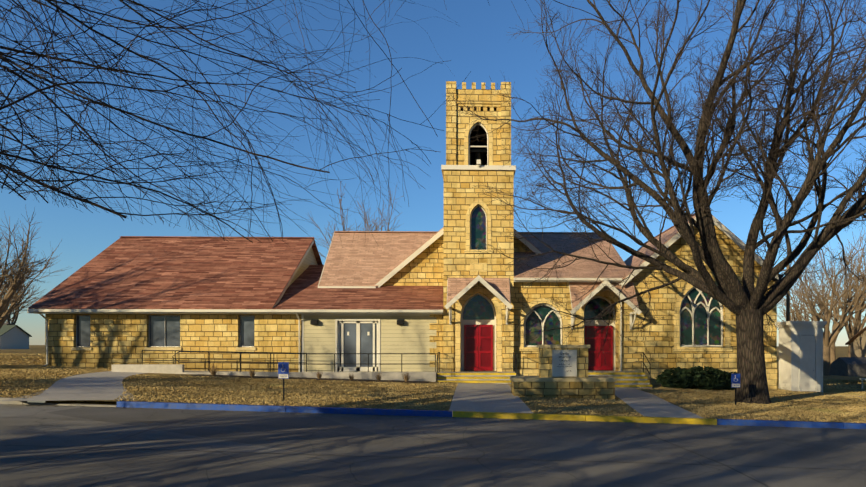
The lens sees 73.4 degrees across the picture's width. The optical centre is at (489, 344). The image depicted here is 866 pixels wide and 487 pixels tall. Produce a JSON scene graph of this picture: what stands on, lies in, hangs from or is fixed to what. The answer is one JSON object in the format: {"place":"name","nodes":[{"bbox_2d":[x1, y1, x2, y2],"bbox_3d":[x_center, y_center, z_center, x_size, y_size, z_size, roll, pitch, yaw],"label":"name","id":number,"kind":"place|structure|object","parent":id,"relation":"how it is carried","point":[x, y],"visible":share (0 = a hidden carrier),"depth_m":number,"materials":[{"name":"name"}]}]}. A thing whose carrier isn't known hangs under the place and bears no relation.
{"place":"outdoors","nodes":[
{"label":"outdoors","id":0,"kind":"place"},
{"bbox_2d":[77,314,403,371],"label":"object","id":1,"kind":"structure","parent":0,"point":[157,330],"depth_m":28.46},
{"bbox_2d":[0,0,624,247],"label":"tree","id":2,"kind":"object","parent":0,"point":[45,186],"depth_m":9.61,"materials":[{"name":"brown plant"}]},
{"bbox_2d":[2,371,859,417],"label":"walkways","id":3,"kind":"structure","parent":0,"point":[107,385],"depth_m":17.98,"materials":[{"name":"concrete"}]},
{"bbox_2d":[0,345,865,486],"bbox_3d":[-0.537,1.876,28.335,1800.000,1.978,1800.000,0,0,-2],"label":"ground","id":4,"kind":"structure","parent":0,"point":[397,442],"depth_m":10.16,"materials":[{"name":"brown plant"}]},
{"bbox_2d":[0,327,28,348],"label":"house walls","id":5,"kind":"structure","parent":4,"relation":"on","point":[15,338],"depth_m":109.76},
{"bbox_2d":[0,325,31,336],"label":"house roof","id":6,"kind":"structure","parent":5,"relation":"on","point":[4,329],"depth_m":108.94,"materials":[{"name":"grey"}]},
{"bbox_2d":[0,251,38,328],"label":"tree","id":7,"kind":"object","parent":4,"relation":"on","point":[21,291],"depth_m":86.08,"materials":[{"name":"brown plant"}]},
{"bbox_2d":[3,278,38,324],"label":"tree","id":8,"kind":"object","parent":4,"relation":"on","point":[14,316],"depth_m":118.80,"materials":[{"name":"brown plant"}]},
{"bbox_2d":[0,240,43,317],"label":"tree","id":9,"kind":"object","parent":4,"relation":"on","point":[13,301],"depth_m":70.37,"materials":[{"name":"brown plant"}]},
{"bbox_2d":[0,209,54,316],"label":"tree","id":10,"kind":"object","parent":4,"relation":"on","point":[26,265],"depth_m":49.38,"materials":[{"name":"brown plant"}]},
{"bbox_2d":[0,234,71,325],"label":"tree","id":11,"kind":"object","parent":4,"relation":"on","point":[25,277],"depth_m":75.78,"materials":[{"name":"brown plant"}]},
{"bbox_2d":[45,314,442,404],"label":"stone wall","id":12,"kind":"structure","parent":4,"relation":"on","point":[119,338],"depth_m":28.25,"materials":[{"name":"yellow stone"}]},
{"bbox_2d":[76,315,89,346],"bbox_3d":[-19.847,-0.650,28.273,0.791,1.571,0.060,0,0,-2],"label":"window frame","id":13,"kind":"object","parent":12,"relation":"attached to","point":[76,330],"visible":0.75,"depth_m":28.24,"materials":[{"name":"silver metal"}]},
{"bbox_2d":[71,347,255,349],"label":"window sills","id":14,"kind":"structure","parent":12,"relation":"attached to","point":[162,348],"depth_m":28.15,"materials":[{"name":"beige stone"}]},
{"bbox_2d":[148,315,179,346],"bbox_3d":[-15.948,-0.655,28.380,1.611,1.580,0.060,0,0,-2],"label":"window frame","id":15,"kind":"object","parent":12,"relation":"attached to","point":[165,331],"visible":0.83,"depth_m":28.36,"materials":[{"name":"silver metal"}]},
{"bbox_2d":[28,236,442,309],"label":"wing roof","id":16,"kind":"structure","parent":12,"relation":"on","point":[161,272],"depth_m":30.32,"materials":[{"name":"brown tile"}]},
{"bbox_2d":[27,240,442,371],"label":"wing trim","id":17,"kind":"structure","parent":16,"relation":"attached to","point":[313,312],"depth_m":27.78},
{"bbox_2d":[239,315,253,346],"bbox_3d":[-11.950,-0.650,28.490,0.791,1.571,0.060,0,0,-2],"label":"window frame","id":18,"kind":"object","parent":12,"relation":"attached to","point":[239,331],"visible":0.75,"depth_m":28.47,"materials":[{"name":"silver metal"}]},
{"bbox_2d":[268,247,435,371],"bbox_3d":[-9.923,-2.151,33.449,7.356,8.393,16.169,0,0,-32],"label":"wing siding","id":19,"kind":"object","parent":12,"relation":"attached to","point":[412,334],"visible":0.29,"depth_m":28.52,"materials":[{"name":"beige wood"}]},
{"bbox_2d":[338,321,377,370],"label":"wing doorframes","id":20,"kind":"object","parent":19,"relation":"attached to","point":[356,368],"visible":0.85,"depth_m":28.53,"materials":[{"name":"white metal"}]},
{"bbox_2d":[112,364,437,381],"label":"entry ramp","id":21,"kind":"structure","parent":4,"relation":"on","point":[179,369],"depth_m":25.84,"materials":[{"name":"concrete"}]},
{"bbox_2d":[142,350,435,371],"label":"entry handrails","id":22,"kind":"object","parent":21,"relation":"on","point":[240,361],"visible":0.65,"depth_m":26.02,"materials":[{"name":"black metal"}]},
{"bbox_2d":[283,379,284,399],"bbox_3d":[-5.807,1.121,16.285,0.040,1.280,0.024,0,0,-2],"label":"parking sign post","id":23,"kind":"object","parent":4,"relation":"on","point":[283,389],"visible":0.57,"depth_m":16.27,"materials":[{"name":"black metal"}]},
{"bbox_2d":[278,362,288,378],"bbox_3d":[-5.806,0.731,16.267,0.300,0.460,0.012,0,0,-2],"label":"accessible parking sign","id":24,"kind":"object","parent":23,"relation":"attached to","point":[285,373],"visible":1,"depth_m":16.26,"materials":[{"name":"blue metal"}]},
{"bbox_2d":[186,374,429,382],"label":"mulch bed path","id":25,"kind":"structure","parent":4,"relation":"on","point":[310,378],"depth_m":25.21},
{"bbox_2d":[209,364,411,381],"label":"dry shrubs","id":26,"kind":"object","parent":25,"relation":"on","point":[252,373],"visible":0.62,"depth_m":25.24,"materials":[{"name":"brown plant"}]},
{"bbox_2d":[308,181,402,264],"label":"tree","id":27,"kind":"object","parent":4,"relation":"on","point":[343,224],"visible":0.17,"depth_m":65.38,"materials":[{"name":"brown plant"}]},
{"bbox_2d":[1,411,861,486],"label":"road tar seams","id":28,"kind":"object","parent":4,"relation":"on","point":[420,457],"visible":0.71,"depth_m":9.54,"materials":[{"name":"grey asphalt"}]},
{"bbox_2d":[0,397,865,428],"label":"kerb","id":29,"kind":"structure","parent":4,"relation":"on","point":[438,413],"depth_m":14.73,"materials":[{"name":"paint"}]},
{"bbox_2d":[0,353,865,422],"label":"lawn grass tufts","id":30,"kind":"object","parent":4,"relation":"on","point":[774,394],"depth_m":19.28,"materials":[{"name":"beige plant"}]},
{"bbox_2d":[441,0,865,403],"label":"tree","id":31,"kind":"object","parent":30,"relation":"on","point":[745,81],"depth_m":20.16,"materials":[{"name":"brown plant"}]},
{"bbox_2d":[655,366,736,389],"bbox_3d":[10.002,1.631,27.124,4.355,1.329,2.395,0,0,-2],"label":"juniper shrub","id":32,"kind":"object","parent":30,"relation":"on","point":[706,378],"visible":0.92,"depth_m":26.56,"materials":[{"name":"green plant"}]},
{"bbox_2d":[436,371,515,383],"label":"entrance steps","id":33,"kind":"structure","parent":4,"relation":"on","point":[483,377],"depth_m":26.51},
{"bbox_2d":[437,352,516,375],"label":"handrails","id":34,"kind":"object","parent":33,"relation":"on","point":[513,362],"visible":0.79,"depth_m":26.91,"materials":[{"name":"black metal"}]},
{"bbox_2d":[511,348,614,398],"bbox_3d":[2.574,1.133,20.742,3.500,2.016,1.550,0,0,-2],"label":"stone church sign","id":35,"kind":"object","parent":4,"relation":"on","point":[598,390],"visible":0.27,"depth_m":19.99,"materials":[{"name":"beige stone"}]},
{"bbox_2d":[510,345,616,381],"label":"church sign caps","id":36,"kind":"object","parent":35,"relation":"on","point":[561,379],"visible":0.96,"depth_m":19.96,"materials":[{"name":"beige stone"}]},
{"bbox_2d":[553,350,575,375],"bbox_3d":[2.652,0.658,20.445,0.860,0.926,0.050,0,0,-2],"label":"sign panel","id":37,"kind":"object","parent":35,"relation":"attached to","point":[564,370],"visible":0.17,"depth_m":20.42,"materials":[{"name":"grey stone"}]},
{"bbox_2d":[552,350,576,376],"bbox_3d":[2.650,0.661,20.415,0.891,0.956,0.036,0,0,-2],"label":"sign frame","id":38,"kind":"object","parent":35,"relation":"attached to","point":[564,376],"visible":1,"depth_m":20.40,"materials":[{"name":"grey stone"}]},
{"bbox_2d":[382,225,776,370],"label":"stone wall","id":39,"kind":"structure","parent":4,"relation":"on","point":[425,267],"depth_m":28.90,"materials":[{"name":"yellow stone"}]},
{"bbox_2d":[319,213,760,286],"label":"roof","id":40,"kind":"structure","parent":39,"relation":"on","point":[356,262],"depth_m":32.31,"materials":[{"name":"brown"}]},
{"bbox_2d":[524,303,562,346],"bbox_3d":[2.678,-0.970,28.924,2.020,2.270,0.140,0,0,-2],"label":"window frame","id":41,"kind":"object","parent":39,"relation":"attached to","point":[561,323],"depth_m":28.89,"materials":[{"name":"white paint"}]},
{"bbox_2d":[525,310,562,344],"bbox_3d":[2.678,-0.970,28.924,2.030,2.220,0.090,0,0,-2],"label":"window tracery","id":42,"kind":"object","parent":39,"relation":"attached to","point":[542,323],"depth_m":28.90,"materials":[{"name":"white paint"}]},
{"bbox_2d":[318,216,782,370],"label":"roof trim","id":43,"kind":"structure","parent":39,"relation":"attached to","point":[728,234],"depth_m":28.58,"materials":[{"name":"white wood"}]},
{"bbox_2d":[584,326,612,369],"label":"church doors","id":44,"kind":"structure","parent":39,"relation":"in","point":[594,342],"depth_m":29.39,"materials":[{"name":"red wood"}]},
{"bbox_2d":[569,281,638,308],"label":"porch roof","id":45,"kind":"structure","parent":39,"relation":"attached to","point":[628,288],"depth_m":28.49,"materials":[{"name":"brown tile"}]},
{"bbox_2d":[569,280,641,328],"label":"porch gable trim","id":46,"kind":"structure","parent":39,"relation":"attached to","point":[594,292],"depth_m":27.77,"materials":[{"name":"white wood"}]},
{"bbox_2d":[526,288,720,370],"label":"windows","id":47,"kind":"structure","parent":39,"relation":"attached to","point":[593,308],"depth_m":29.20,"materials":[{"name":"white wood"}]},
{"bbox_2d":[514,283,777,388],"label":"stone trim","id":48,"kind":"structure","parent":39,"relation":"attached to","point":[772,377],"depth_m":28.82,"materials":[{"name":"beige stone"}]},
{"bbox_2d":[680,287,721,345],"bbox_3d":[10.655,-1.489,29.143,2.380,3.248,0.100,0,0,-2],"label":"tracery","id":49,"kind":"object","parent":39,"relation":"attached to","point":[703,304],"depth_m":29.11,"materials":[{"name":"white paint"}]},
{"bbox_2d":[680,286,722,346],"bbox_3d":[10.655,-1.489,29.143,2.360,3.308,0.160,0,0,-2],"label":"window frame","id":50,"kind":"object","parent":39,"relation":"attached to","point":[720,304],"depth_m":29.11,"materials":[{"name":"white paint"}]},
{"bbox_2d":[588,371,651,387],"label":"door steps","id":51,"kind":"structure","parent":4,"relation":"on","point":[631,379],"depth_m":26.94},
{"bbox_2d":[635,352,650,384],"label":"handrail","id":52,"kind":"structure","parent":51,"relation":"on","point":[645,365],"depth_m":27.04,"materials":[{"name":"black metal"}]},
{"bbox_2d":[782,264,789,320],"bbox_3d":[18.277,-1.241,35.356,1.800,7.827,0.260,0,0,-2],"label":"utility pole","id":53,"kind":"object","parent":4,"relation":"on","point":[787,304],"depth_m":35.28,"materials":[{"name":"brown"}]},
{"bbox_2d":[778,301,803,321],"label":"tree","id":54,"kind":"object","parent":4,"relation":"on","point":[790,311],"visible":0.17,"depth_m":131.44,"materials":[{"name":"brown plant"}]},
{"bbox_2d":[775,321,826,391],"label":"utility shed","id":55,"kind":"structure","parent":4,"relation":"on","point":[796,355],"depth_m":27.76,"materials":[{"name":"white"}]},
{"bbox_2d":[801,335,815,391],"bbox_3d":[15.320,0.904,27.769,0.730,2.718,0.002,0,0,-2],"label":"shed door gap","id":56,"kind":"object","parent":55,"relation":"attached to","point":[815,368],"visible":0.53,"depth_m":27.78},
{"bbox_2d":[777,261,840,322],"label":"tree","id":57,"kind":"object","parent":4,"relation":"on","point":[793,312],"depth_m":59.18,"materials":[{"name":"brown plant"}]},
{"bbox_2d":[779,228,865,375],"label":"tree","id":58,"kind":"object","parent":4,"relation":"on","point":[808,306],"depth_m":50.72,"materials":[{"name":"brown plant"}]},
{"bbox_2d":[806,246,863,362],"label":"tree","id":59,"kind":"object","parent":4,"relation":"on","point":[830,295],"depth_m":77.37,"materials":[{"name":"brown plant"}]},
{"bbox_2d":[807,229,865,356],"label":"tree","id":60,"kind":"object","parent":4,"relation":"on","point":[858,268],"depth_m":64.17,"materials":[{"name":"brown plant"}]},
{"bbox_2d":[829,357,865,376],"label":"parked car","id":61,"kind":"object","parent":4,"relation":"on","point":[849,366],"visible":1,"depth_m":38.57,"materials":[{"name":"black metal"}]},
{"bbox_2d":[836,254,865,332],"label":"tree","id":62,"kind":"object","parent":4,"relation":"on","point":[852,298],"depth_m":89.30,"materials":[{"name":"brown plant"}]},
{"bbox_2d":[850,331,865,356],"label":"house walls","id":63,"kind":"structure","parent":4,"relation":"on","point":[857,346],"depth_m":57.99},
{"bbox_2d":[845,326,865,344],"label":"house roof","id":64,"kind":"structure","parent":63,"relation":"on","point":[858,334],"depth_m":58.14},
{"bbox_2d":[859,378,865,388],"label":"bench","id":65,"kind":"object","parent":4,"relation":"on","point":[861,379],"visible":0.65,"depth_m":31.70,"materials":[{"name":"white paint"}]},
{"bbox_2d":[0,0,865,416],"label":"sky","id":66,"kind":"structure","parent":0,"point":[479,44],"materials":[{"name":"blue"}]},
{"bbox_2d":[54,405,850,429],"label":"gutter leaf litter","id":67,"kind":"object","parent":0,"point":[480,418],"visible":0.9,"depth_m":14.50,"materials":[{"name":"brown plant"}]},
{"bbox_2d":[441,81,515,371],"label":"tower","id":68,"kind":"structure","parent":0,"point":[461,192],"depth_m":28.36,"materials":[{"name":"beige stone"}]},
{"bbox_2d":[455,117,501,371],"bbox_3d":[-0.538,-4.816,28.375,2.300,12.804,0.220,0,0,-2],"label":"trim","id":69,"kind":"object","parent":68,"relation":"attached to","point":[478,267],"visible":0.81,"depth_m":28.32,"materials":[{"name":"beige stone"}]},
{"bbox_2d":[464,325,492,370],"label":"tower doors","id":70,"kind":"structure","parent":68,"relation":"attached to","point":[471,347],"depth_m":28.95,"materials":[{"name":"red wood"}]},
{"bbox_2d":[447,278,509,302],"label":"porch roof","id":71,"kind":"structure","parent":68,"relation":"attached to","point":[500,286],"depth_m":28.05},
{"bbox_2d":[468,122,488,164],"bbox_3d":[-0.544,-9.898,28.605,1.050,2.237,0.100,0,0,-2],"label":"window frame","id":72,"kind":"object","parent":68,"relation":"attached to","point":[487,146],"visible":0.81,"depth_m":28.58,"materials":[{"name":"white wood"}]},
{"bbox_2d":[470,149,486,164],"bbox_3d":[-0.582,-9.445,29.984,1.235,1.340,0.851,0,0,29],"label":"bell","id":73,"kind":"object","parent":68,"relation":"in","point":[478,153],"visible":0.4,"depth_m":29.85,"materials":[{"name":"black metal"}]},
{"bbox_2d":[470,205,486,249],"bbox_3d":[-0.543,-5.777,28.555,0.850,2.266,0.060,0,0,-2],"label":"window frame","id":74,"kind":"object","parent":68,"relation":"attached to","point":[470,226],"visible":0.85,"depth_m":28.54,"materials":[{"name":"white wood"}]},
{"bbox_2d":[445,275,512,323],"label":"porch gable trim","id":75,"kind":"structure","parent":68,"relation":"attached to","point":[486,285],"depth_m":27.35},
{"bbox_2d":[731,374,739,387],"bbox_3d":[8.170,1.194,19.153,0.300,0.460,0.012,0,0,-2],"label":"accessible parking sign","id":76,"kind":"object","parent":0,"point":[733,380],"visible":1,"depth_m":19.15,"materials":[{"name":"blue metal"}]}
]}

